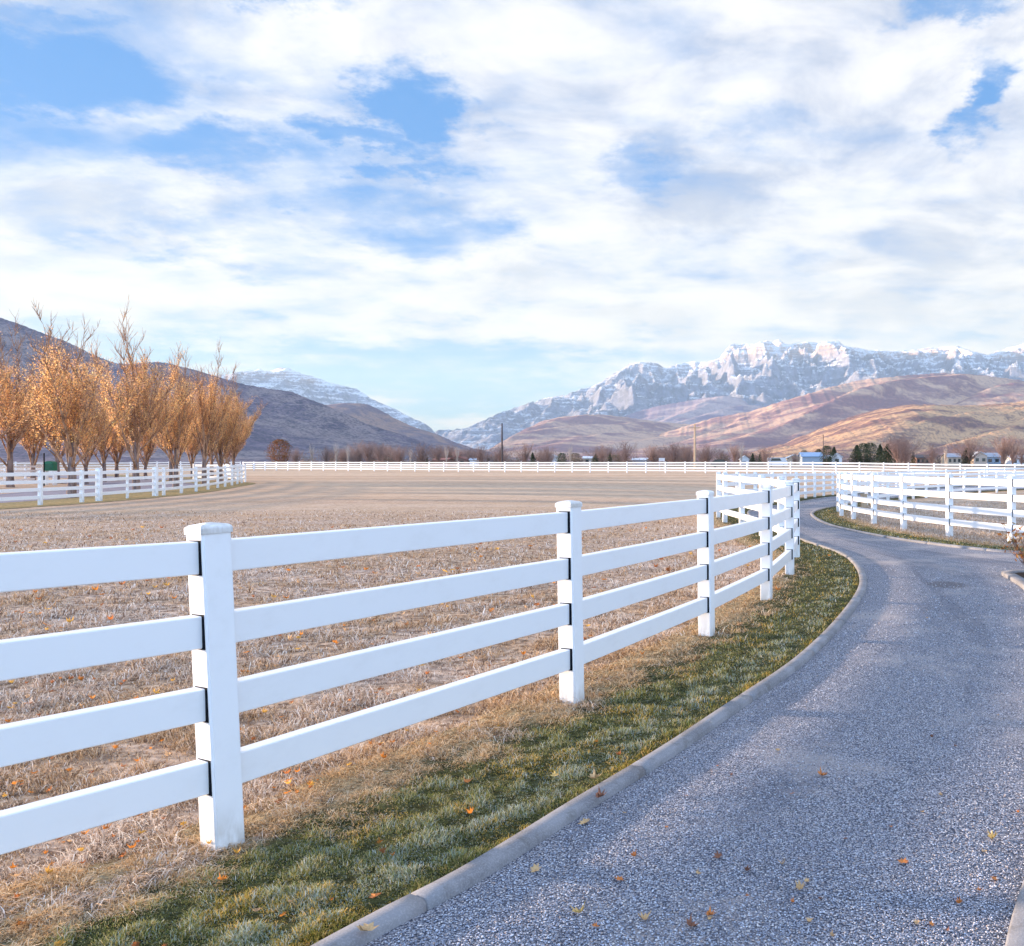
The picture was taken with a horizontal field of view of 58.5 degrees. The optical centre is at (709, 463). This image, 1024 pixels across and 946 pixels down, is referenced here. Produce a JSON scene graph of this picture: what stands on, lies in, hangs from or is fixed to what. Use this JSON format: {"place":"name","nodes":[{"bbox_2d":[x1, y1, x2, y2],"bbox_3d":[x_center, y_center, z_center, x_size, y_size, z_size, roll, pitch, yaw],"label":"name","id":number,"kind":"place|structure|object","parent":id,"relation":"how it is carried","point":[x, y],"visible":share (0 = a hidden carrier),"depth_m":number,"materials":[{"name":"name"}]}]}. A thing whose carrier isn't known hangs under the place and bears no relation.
{"place":"outdoors","nodes":[
{"label":"outdoors","id":0,"kind":"place"},
{"bbox_2d":[0,475,194,502],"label":"road","id":1,"kind":"structure","parent":0,"point":[20,494],"depth_m":51.52,"materials":[{"name":"beige soil"}]},
{"bbox_2d":[0,318,539,463],"bbox_3d":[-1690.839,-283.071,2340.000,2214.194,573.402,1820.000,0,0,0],"label":"hill","id":2,"kind":"structure","parent":0,"point":[297,421],"depth_m":2411.48,"materials":[{"name":"brown soil"}]},
{"bbox_2d":[218,367,435,433],"bbox_3d":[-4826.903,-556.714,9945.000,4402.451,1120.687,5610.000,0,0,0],"label":"snowy mountain","id":3,"kind":"structure","parent":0,"point":[321,391],"depth_m":9993.96,"materials":[{"name":"white snow"}]},
{"bbox_2d":[326,403,530,461],"bbox_3d":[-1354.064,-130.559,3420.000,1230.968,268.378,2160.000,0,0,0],"label":"hill","id":4,"kind":"structure","parent":0,"point":[369,415],"depth_m":3504.05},
{"bbox_2d":[0,464,1023,945],"bbox_3d":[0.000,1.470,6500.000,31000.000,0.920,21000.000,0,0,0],"label":"ground","id":5,"kind":"structure","parent":0,"point":[470,490],"depth_m":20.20,"materials":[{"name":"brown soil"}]},
{"bbox_2d":[0,464,42,480],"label":"ranch fence","id":6,"kind":"object","parent":5,"relation":"on","point":[25,467],"visible":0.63,"depth_m":63.09,"materials":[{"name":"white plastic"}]},
{"bbox_2d":[4,363,54,479],"bbox_3d":[-49.752,-3.103,64.805,4.588,9.446,5.085,0,0,-11],"label":"autumn tree","id":7,"kind":"object","parent":5,"relation":"on","point":[32,440],"visible":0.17,"depth_m":64.62,"materials":[{"name":"orange plant"}]},
{"bbox_2d":[0,331,59,436],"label":"autumn tree","id":8,"kind":"object","parent":5,"relation":"on","point":[10,421],"visible":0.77,"depth_m":52.12,"materials":[{"name":"orange plant"}]},
{"bbox_2d":[0,310,85,486],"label":"autumn tree","id":9,"kind":"object","parent":5,"relation":"on","point":[9,392],"visible":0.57,"depth_m":55.78,"materials":[{"name":"orange plant"}]},
{"bbox_2d":[45,461,56,484],"bbox_3d":[-45.394,0.716,60.700,0.711,1.745,0.455,0,0,0],"label":"mailbox","id":10,"kind":"object","parent":5,"relation":"on","point":[50,465],"visible":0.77,"depth_m":60.56,"materials":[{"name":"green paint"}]},
{"bbox_2d":[19,351,88,479],"bbox_3d":[-47.796,-3.422,64.391,3.956,10.078,5.865,0,0,23],"label":"autumn tree","id":11,"kind":"object","parent":5,"relation":"on","point":[63,452],"visible":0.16,"depth_m":64.31,"materials":[{"name":"orange plant"}]},
{"bbox_2d":[44,383,110,483],"bbox_3d":[-44.308,-2.463,61.685,4.084,8.152,3.653,0,0,-1],"label":"autumn tree","id":12,"kind":"object","parent":5,"relation":"on","point":[83,446],"visible":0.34,"depth_m":61.90,"materials":[{"name":"orange plant"}]},
{"bbox_2d":[17,299,147,497],"bbox_3d":[-29.638,-2.998,40.419,4.793,9.548,5.357,0,0,9],"label":"autumn tree","id":13,"kind":"object","parent":5,"relation":"on","point":[75,409],"visible":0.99,"depth_m":40.75,"materials":[{"name":"orange plant"}]},
{"bbox_2d":[95,381,129,480],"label":"autumn tree","id":14,"kind":"object","parent":5,"relation":"on","point":[115,458],"visible":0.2,"depth_m":69.76,"materials":[{"name":"orange plant"}]},
{"bbox_2d":[81,380,145,481],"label":"autumn tree","id":15,"kind":"object","parent":5,"relation":"on","point":[102,451],"visible":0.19,"depth_m":67.00,"materials":[{"name":"orange plant"}]},
{"bbox_2d":[0,461,240,472],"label":"ranch fence","id":16,"kind":"object","parent":5,"relation":"on","point":[130,465],"visible":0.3,"depth_m":109.91,"materials":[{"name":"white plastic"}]},
{"bbox_2d":[0,475,255,508],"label":"lawn verge","id":17,"kind":"structure","parent":5,"relation":"on","point":[113,497],"depth_m":42.20,"materials":[{"name":"green plant"}]},
{"bbox_2d":[0,464,245,504],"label":"ranch fence","id":18,"kind":"object","parent":17,"relation":"on","point":[98,486],"visible":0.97,"depth_m":39.58,"materials":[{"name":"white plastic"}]},
{"bbox_2d":[138,347,204,486],"bbox_3d":[-34.613,-3.096,56.416,3.894,9.540,5.305,0,0,-21],"label":"autumn tree","id":19,"kind":"object","parent":17,"relation":"on","point":[179,424],"visible":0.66,"depth_m":55.83,"materials":[{"name":"orange plant"}]},
{"bbox_2d":[144,364,198,480],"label":"autumn tree","id":20,"kind":"object","parent":17,"relation":"on","point":[170,463],"visible":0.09,"depth_m":68.42,"materials":[{"name":"orange plant"}]},
{"bbox_2d":[179,399,208,477],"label":"autumn tree","id":21,"kind":"object","parent":17,"relation":"on","point":[193,447],"visible":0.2,"depth_m":79.84,"materials":[{"name":"orange plant"}]},
{"bbox_2d":[155,341,239,483],"bbox_3d":[-34.700,-3.472,60.060,5.233,10.255,3.650,0,0,-40],"label":"autumn tree","id":22,"kind":"object","parent":17,"relation":"on","point":[207,432],"visible":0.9,"depth_m":59.84,"materials":[{"name":"orange plant"}]},
{"bbox_2d":[190,367,253,481],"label":"autumn tree","id":23,"kind":"object","parent":17,"relation":"on","point":[227,439],"visible":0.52,"depth_m":65.16,"materials":[{"name":"orange plant"}]},
{"bbox_2d":[80,298,199,489],"bbox_3d":[-31.742,-3.833,48.963,4.289,11.150,6.359,0,0,25],"label":"autumn tree","id":24,"kind":"object","parent":5,"relation":"on","point":[136,421],"visible":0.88,"depth_m":48.45,"materials":[{"name":"orange plant"}]},
{"bbox_2d":[123,393,158,479],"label":"autumn tree","id":25,"kind":"object","parent":5,"relation":"on","point":[148,447],"visible":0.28,"depth_m":73.34,"materials":[{"name":"orange plant"}]},
{"bbox_2d":[191,373,249,475],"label":"autumn tree","id":26,"kind":"object","parent":5,"relation":"on","point":[211,459],"visible":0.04,"depth_m":82.85,"materials":[{"name":"orange plant"}]},
{"bbox_2d":[216,405,250,464],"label":"autumn tree","id":27,"kind":"object","parent":5,"relation":"on","point":[227,455],"visible":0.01,"depth_m":88.84,"materials":[{"name":"orange plant"}]},
{"bbox_2d":[219,379,269,478],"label":"autumn tree","id":28,"kind":"object","parent":5,"relation":"on","point":[245,435],"visible":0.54,"depth_m":72.05,"materials":[{"name":"orange plant"}]},
{"bbox_2d":[264,439,292,465],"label":"round tree","id":29,"kind":"object","parent":5,"relation":"on","point":[284,453],"visible":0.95,"depth_m":259.21,"materials":[{"name":"brown plant"}]},
{"bbox_2d":[280,448,305,465],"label":"bare tree","id":30,"kind":"object","parent":5,"relation":"on","point":[295,457],"visible":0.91,"depth_m":292.08,"materials":[{"name":"brown plant"}]},
{"bbox_2d":[311,445,338,465],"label":"bare tree","id":31,"kind":"object","parent":5,"relation":"on","point":[325,455],"visible":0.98,"depth_m":255.20,"materials":[{"name":"brown plant"}]},
{"bbox_2d":[331,447,355,465],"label":"bare tree","id":32,"kind":"object","parent":5,"relation":"on","point":[343,457],"visible":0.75,"depth_m":314.44,"materials":[{"name":"brown plant"}]},
{"bbox_2d":[343,442,376,465],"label":"bare tree","id":33,"kind":"object","parent":5,"relation":"on","point":[359,458],"visible":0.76,"depth_m":254.01,"materials":[{"name":"brown plant"}]},
{"bbox_2d":[353,439,383,465],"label":"bare tree","id":34,"kind":"object","parent":5,"relation":"on","point":[368,454],"visible":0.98,"depth_m":243.29,"materials":[{"name":"brown plant"}]},
{"bbox_2d":[370,442,386,465],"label":"bare tree","id":35,"kind":"object","parent":5,"relation":"on","point":[378,455],"visible":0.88,"depth_m":302.23,"materials":[{"name":"brown plant"}]},
{"bbox_2d":[374,446,393,465],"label":"bare tree","id":36,"kind":"object","parent":5,"relation":"on","point":[384,457],"visible":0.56,"depth_m":351.19,"materials":[{"name":"brown plant"}]},
{"bbox_2d":[384,445,408,466],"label":"bare tree","id":37,"kind":"object","parent":5,"relation":"on","point":[400,453],"visible":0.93,"depth_m":246.50,"materials":[{"name":"brown plant"}]},
{"bbox_2d":[0,525,830,945],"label":"fallen leaf litter","id":38,"kind":"object","parent":5,"relation":"on","point":[60,943],"visible":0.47,"depth_m":5.54,"materials":[{"name":"brown plant"}]},
{"bbox_2d":[399,442,444,466],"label":"bare tree","id":39,"kind":"object","parent":5,"relation":"on","point":[421,452],"visible":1,"depth_m":240.22,"materials":[{"name":"brown plant"}]},
{"bbox_2d":[429,443,448,466],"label":"bare tree","id":40,"kind":"object","parent":5,"relation":"on","point":[438,456],"visible":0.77,"depth_m":266.96,"materials":[{"name":"brown plant"}]},
{"bbox_2d":[433,458,453,465],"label":"farmhouse","id":41,"kind":"object","parent":5,"relation":"on","point":[448,460],"visible":0.62,"depth_m":330.29,"materials":[{"name":"white"}]},
{"bbox_2d":[441,443,459,457],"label":"bare tree","id":42,"kind":"object","parent":5,"relation":"on","point":[450,451],"visible":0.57,"depth_m":374.21,"materials":[{"name":"brown plant"}]},
{"bbox_2d":[452,456,469,464],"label":"farmhouse","id":43,"kind":"object","parent":5,"relation":"on","point":[462,459],"visible":0.43,"depth_m":350.00,"materials":[{"name":"white"}]},
{"bbox_2d":[463,445,493,463],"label":"bare tree","id":44,"kind":"object","parent":5,"relation":"on","point":[481,457],"visible":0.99,"depth_m":290.68,"materials":[{"name":"brown plant"}]},
{"bbox_2d":[0,485,977,945],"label":"lawn verge","id":45,"kind":"structure","parent":5,"relation":"on","point":[540,765],"depth_m":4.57,"materials":[{"name":"plant"}]},
{"bbox_2d":[0,467,1023,854],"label":"ranch fence","id":46,"kind":"object","parent":45,"relation":"on","point":[214,625],"visible":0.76,"depth_m":4.09,"materials":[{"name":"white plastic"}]},
{"bbox_2d":[501,423,502,468],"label":"power pole","id":47,"kind":"object","parent":5,"relation":"on","point":[501,444],"visible":0.86,"depth_m":199.86,"materials":[{"name":"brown wood"}]},
{"bbox_2d":[490,445,514,464],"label":"bare tree","id":48,"kind":"object","parent":5,"relation":"on","point":[499,455],"visible":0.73,"depth_m":325.17,"materials":[{"name":"brown plant"}]},
{"bbox_2d":[510,443,535,464],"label":"bare tree","id":49,"kind":"object","parent":5,"relation":"on","point":[525,455],"visible":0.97,"depth_m":328.23,"materials":[{"name":"brown plant"}]},
{"bbox_2d":[537,445,558,464],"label":"bare tree","id":50,"kind":"object","parent":5,"relation":"on","point":[547,454],"visible":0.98,"depth_m":287.73,"materials":[{"name":"brown plant"}]},
{"bbox_2d":[555,453,567,464],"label":"evergreen tree","id":51,"kind":"object","parent":5,"relation":"on","point":[563,458],"visible":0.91,"depth_m":305.07,"materials":[{"name":"green plant"}]},
{"bbox_2d":[568,453,582,464],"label":"evergreen tree","id":52,"kind":"object","parent":5,"relation":"on","point":[575,454],"visible":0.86,"depth_m":337.41,"materials":[{"name":"green plant"}]},
{"bbox_2d":[590,444,611,464],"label":"bare tree","id":53,"kind":"object","parent":5,"relation":"on","point":[601,457],"visible":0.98,"depth_m":302.85,"materials":[{"name":"brown plant"}]},
{"bbox_2d":[608,440,638,466],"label":"bare tree","id":54,"kind":"object","parent":5,"relation":"on","point":[624,453],"visible":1,"depth_m":247.53,"materials":[{"name":"brown plant"}]},
{"bbox_2d":[243,461,1023,476],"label":"ranch fence","id":55,"kind":"object","parent":5,"relation":"on","point":[590,467],"visible":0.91,"depth_m":105.28,"materials":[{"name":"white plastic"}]},
{"bbox_2d":[632,458,648,464],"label":"farmhouse","id":56,"kind":"object","parent":5,"relation":"on","point":[640,459],"visible":0.58,"depth_m":370.00,"materials":[{"name":"grey"}]},
{"bbox_2d":[311,485,986,945],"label":"kerb","id":57,"kind":"structure","parent":5,"relation":"on","point":[449,885],"depth_m":3.96,"materials":[{"name":"concrete"}]},
{"bbox_2d":[357,922,378,930],"bbox_3d":[-1.146,1.553,2.953,0.076,0.028,0.074,3,-13,24],"label":"fallen leaf","id":58,"kind":"object","parent":57,"relation":"on","point":[367,927],"visible":1,"depth_m":2.96,"materials":[{"name":"beige plant"}]},
{"bbox_2d":[300,448,1001,465],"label":"scrub","id":59,"kind":"object","parent":5,"relation":"on","point":[692,460],"visible":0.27,"depth_m":348.91,"materials":[{"name":"brown plant"}]},
{"bbox_2d":[638,444,667,464],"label":"bare tree","id":60,"kind":"object","parent":5,"relation":"on","point":[652,453],"visible":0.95,"depth_m":329.08,"materials":[{"name":"brown plant"}]},
{"bbox_2d":[654,441,693,466],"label":"bare tree","id":61,"kind":"object","parent":5,"relation":"on","point":[673,453],"visible":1,"depth_m":249.51,"materials":[{"name":"brown plant"}]},
{"bbox_2d":[675,444,700,464],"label":"bare tree","id":62,"kind":"object","parent":5,"relation":"on","point":[688,457],"visible":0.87,"depth_m":299.32,"materials":[{"name":"brown plant"}]},
{"bbox_2d":[689,424,700,469],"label":"power pole","id":63,"kind":"object","parent":5,"relation":"on","point":[695,427],"visible":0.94,"depth_m":159.84,"materials":[{"name":"beige wood"}]},
{"bbox_2d":[687,443,721,464],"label":"bare tree","id":64,"kind":"object","parent":5,"relation":"on","point":[706,456],"visible":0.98,"depth_m":309.42,"materials":[{"name":"brown plant"}]},
{"bbox_2d":[726,445,741,464],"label":"bare tree","id":65,"kind":"object","parent":5,"relation":"on","point":[734,455],"visible":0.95,"depth_m":313.79,"materials":[{"name":"brown plant"}]},
{"bbox_2d":[756,446,776,466],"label":"bare tree","id":66,"kind":"object","parent":5,"relation":"on","point":[763,456],"visible":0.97,"depth_m":255.40,"materials":[{"name":"brown plant"}]},
{"bbox_2d":[767,458,787,466],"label":"camper van","id":67,"kind":"object","parent":5,"relation":"on","point":[778,460],"visible":0.65,"depth_m":259.15,"materials":[{"name":"white paint"}]},
{"bbox_2d":[785,454,799,464],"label":"barn","id":68,"kind":"structure","parent":5,"relation":"on","point":[789,459],"depth_m":330.00,"materials":[{"name":"beige"}]},
{"bbox_2d":[798,452,822,464],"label":"barn","id":69,"kind":"structure","parent":5,"relation":"on","point":[811,457],"depth_m":320.00,"materials":[{"name":"blue metal"}]},
{"bbox_2d":[819,445,834,464],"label":"evergreen tree","id":70,"kind":"object","parent":5,"relation":"on","point":[827,453],"visible":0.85,"depth_m":300.28,"materials":[{"name":"green plant"}]},
{"bbox_2d":[829,453,842,464],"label":"farmhouse","id":71,"kind":"object","parent":5,"relation":"on","point":[838,457],"visible":0.51,"depth_m":320.00,"materials":[{"name":"white"}]},
{"bbox_2d":[849,445,867,465],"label":"evergreen tree","id":72,"kind":"object","parent":5,"relation":"on","point":[855,454],"visible":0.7,"depth_m":331.55,"materials":[{"name":"green plant"}]},
{"bbox_2d":[856,443,872,465],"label":"evergreen tree","id":73,"kind":"object","parent":5,"relation":"on","point":[862,459],"visible":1,"depth_m":326.47,"materials":[{"name":"green plant"}]},
{"bbox_2d":[862,443,877,465],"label":"evergreen tree","id":74,"kind":"object","parent":5,"relation":"on","point":[871,445],"visible":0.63,"depth_m":330.98,"materials":[{"name":"green plant"}]},
{"bbox_2d":[873,444,888,465],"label":"evergreen tree","id":75,"kind":"object","parent":5,"relation":"on","point":[880,451],"visible":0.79,"depth_m":315.38,"materials":[{"name":"green plant"}]},
{"bbox_2d":[879,444,898,465],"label":"evergreen tree","id":76,"kind":"object","parent":5,"relation":"on","point":[885,453],"visible":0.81,"depth_m":304.80,"materials":[{"name":"green plant"}]},
{"bbox_2d":[880,434,910,465],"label":"bare tree","id":77,"kind":"object","parent":5,"relation":"on","point":[894,451],"visible":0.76,"depth_m":267.92,"materials":[{"name":"brown plant"}]},
{"bbox_2d":[891,436,925,465],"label":"bare tree","id":78,"kind":"object","parent":5,"relation":"on","point":[905,456],"visible":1,"depth_m":242.46,"materials":[{"name":"brown plant"}]},
{"bbox_2d":[810,488,1023,553],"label":"kerb island","id":79,"kind":"structure","parent":5,"relation":"on","point":[903,539],"depth_m":18.73,"materials":[{"name":"concrete"}]},
{"bbox_2d":[910,454,933,465],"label":"farmhouse","id":80,"kind":"object","parent":5,"relation":"on","point":[919,460],"visible":0.53,"depth_m":340.00,"materials":[{"name":"grey"}]},
{"bbox_2d":[919,442,944,465],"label":"bare tree","id":81,"kind":"object","parent":5,"relation":"on","point":[933,458],"visible":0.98,"depth_m":285.63,"materials":[{"name":"brown plant"}]},
{"bbox_2d":[940,453,960,465],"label":"farmhouse","id":82,"kind":"object","parent":5,"relation":"on","point":[952,458],"visible":0.79,"depth_m":320.19,"materials":[{"name":"beige"}]},
{"bbox_2d":[960,448,975,465],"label":"evergreen tree","id":83,"kind":"object","parent":5,"relation":"on","point":[964,459],"visible":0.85,"depth_m":301.19,"materials":[{"name":"green plant"}]},
{"bbox_2d":[945,436,991,465],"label":"bare tree","id":84,"kind":"object","parent":5,"relation":"on","point":[971,447],"visible":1,"depth_m":300.92,"materials":[{"name":"brown plant"}]},
{"bbox_2d":[967,452,987,465],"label":"farmhouse","id":85,"kind":"object","parent":5,"relation":"on","point":[979,459],"visible":0.59,"depth_m":330.00,"materials":[{"name":"beige"}]},
{"bbox_2d":[985,453,1000,463],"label":"farmhouse","id":86,"kind":"object","parent":5,"relation":"on","point":[996,461],"visible":0.58,"depth_m":335.00,"materials":[{"name":"blue metal"}]},
{"bbox_2d":[984,435,1018,466],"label":"bare tree","id":87,"kind":"object","parent":5,"relation":"on","point":[1004,453],"visible":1,"depth_m":239.80,"materials":[{"name":"brown plant"}]},
{"bbox_2d":[999,434,1023,466],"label":"bare tree","id":88,"kind":"object","parent":5,"relation":"on","point":[1013,456],"visible":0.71,"depth_m":286.61,"materials":[{"name":"brown plant"}]},
{"bbox_2d":[1001,571,1023,945],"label":"kerb bed","id":89,"kind":"object","parent":5,"relation":"on","point":[1015,935],"visible":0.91,"depth_m":3.03,"materials":[{"name":"concrete"}]},
{"bbox_2d":[1015,572,1023,577],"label":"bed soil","id":90,"kind":"structure","parent":5,"relation":"on","point":[1021,574],"depth_m":12.53,"materials":[{"name":"brown soil"}]},
{"bbox_2d":[995,522,1023,564],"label":"shrub","id":91,"kind":"object","parent":90,"relation":"on","point":[1017,547],"visible":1,"depth_m":12.40,"materials":[{"name":"brown plant"}]},
{"bbox_2d":[0,0,1023,431],"label":"sky","id":92,"kind":"structure","parent":0,"point":[450,214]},
{"bbox_2d":[486,414,696,461],"bbox_3d":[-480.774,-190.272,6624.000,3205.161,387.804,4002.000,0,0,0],"label":"hill","id":93,"kind":"structure","parent":0,"point":[580,433],"depth_m":5785.85,"materials":[{"name":"beige plant"}]},
{"bbox_2d":[364,486,1023,945],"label":"driveway","id":94,"kind":"structure","parent":0,"point":[870,554],"depth_m":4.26,"materials":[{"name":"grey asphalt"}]},
{"bbox_2d":[624,396,763,423],"bbox_3d":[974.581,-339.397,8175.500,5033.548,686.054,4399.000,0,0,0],"label":"hill","id":95,"kind":"structure","parent":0,"point":[693,411],"depth_m":7906.26,"materials":[{"name":"brown soil"}]},
{"bbox_2d":[435,339,1023,449],"bbox_3d":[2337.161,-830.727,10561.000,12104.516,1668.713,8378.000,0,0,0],"label":"snowy mountain range","id":96,"kind":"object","parent":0,"point":[765,373],"visible":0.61,"depth_m":9944.32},
{"bbox_2d":[541,373,1023,463],"bbox_3d":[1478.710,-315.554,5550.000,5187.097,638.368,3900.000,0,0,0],"label":"hill","id":97,"kind":"structure","parent":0,"point":[781,422],"depth_m":4961.95,"materials":[{"name":"beige plant"}]},
{"bbox_2d":[737,401,1023,463],"bbox_3d":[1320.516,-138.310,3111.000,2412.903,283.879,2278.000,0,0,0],"label":"hill","id":98,"kind":"structure","parent":0,"point":[938,425],"depth_m":2716.46,"materials":[{"name":"brown plant"}]},
{"bbox_2d":[813,489,1023,550],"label":"lawn verge island","id":99,"kind":"structure","parent":0,"point":[850,522],"depth_m":22.02,"materials":[{"name":"plant"}]},
{"bbox_2d":[814,499,1023,550],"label":"green grass","id":100,"kind":"structure","parent":99,"relation":"on","point":[913,534],"depth_m":19.87,"materials":[{"name":"green plant"}]},
{"bbox_2d":[836,471,1023,543],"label":"ranch fence","id":101,"kind":"object","parent":99,"relation":"on","point":[902,490],"visible":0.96,"depth_m":21.42,"materials":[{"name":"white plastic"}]},
{"bbox_2d":[843,501,1023,545],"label":"dead grass","id":102,"kind":"structure","parent":0,"point":[955,528],"depth_m":24.54,"materials":[{"name":"beige plant"}]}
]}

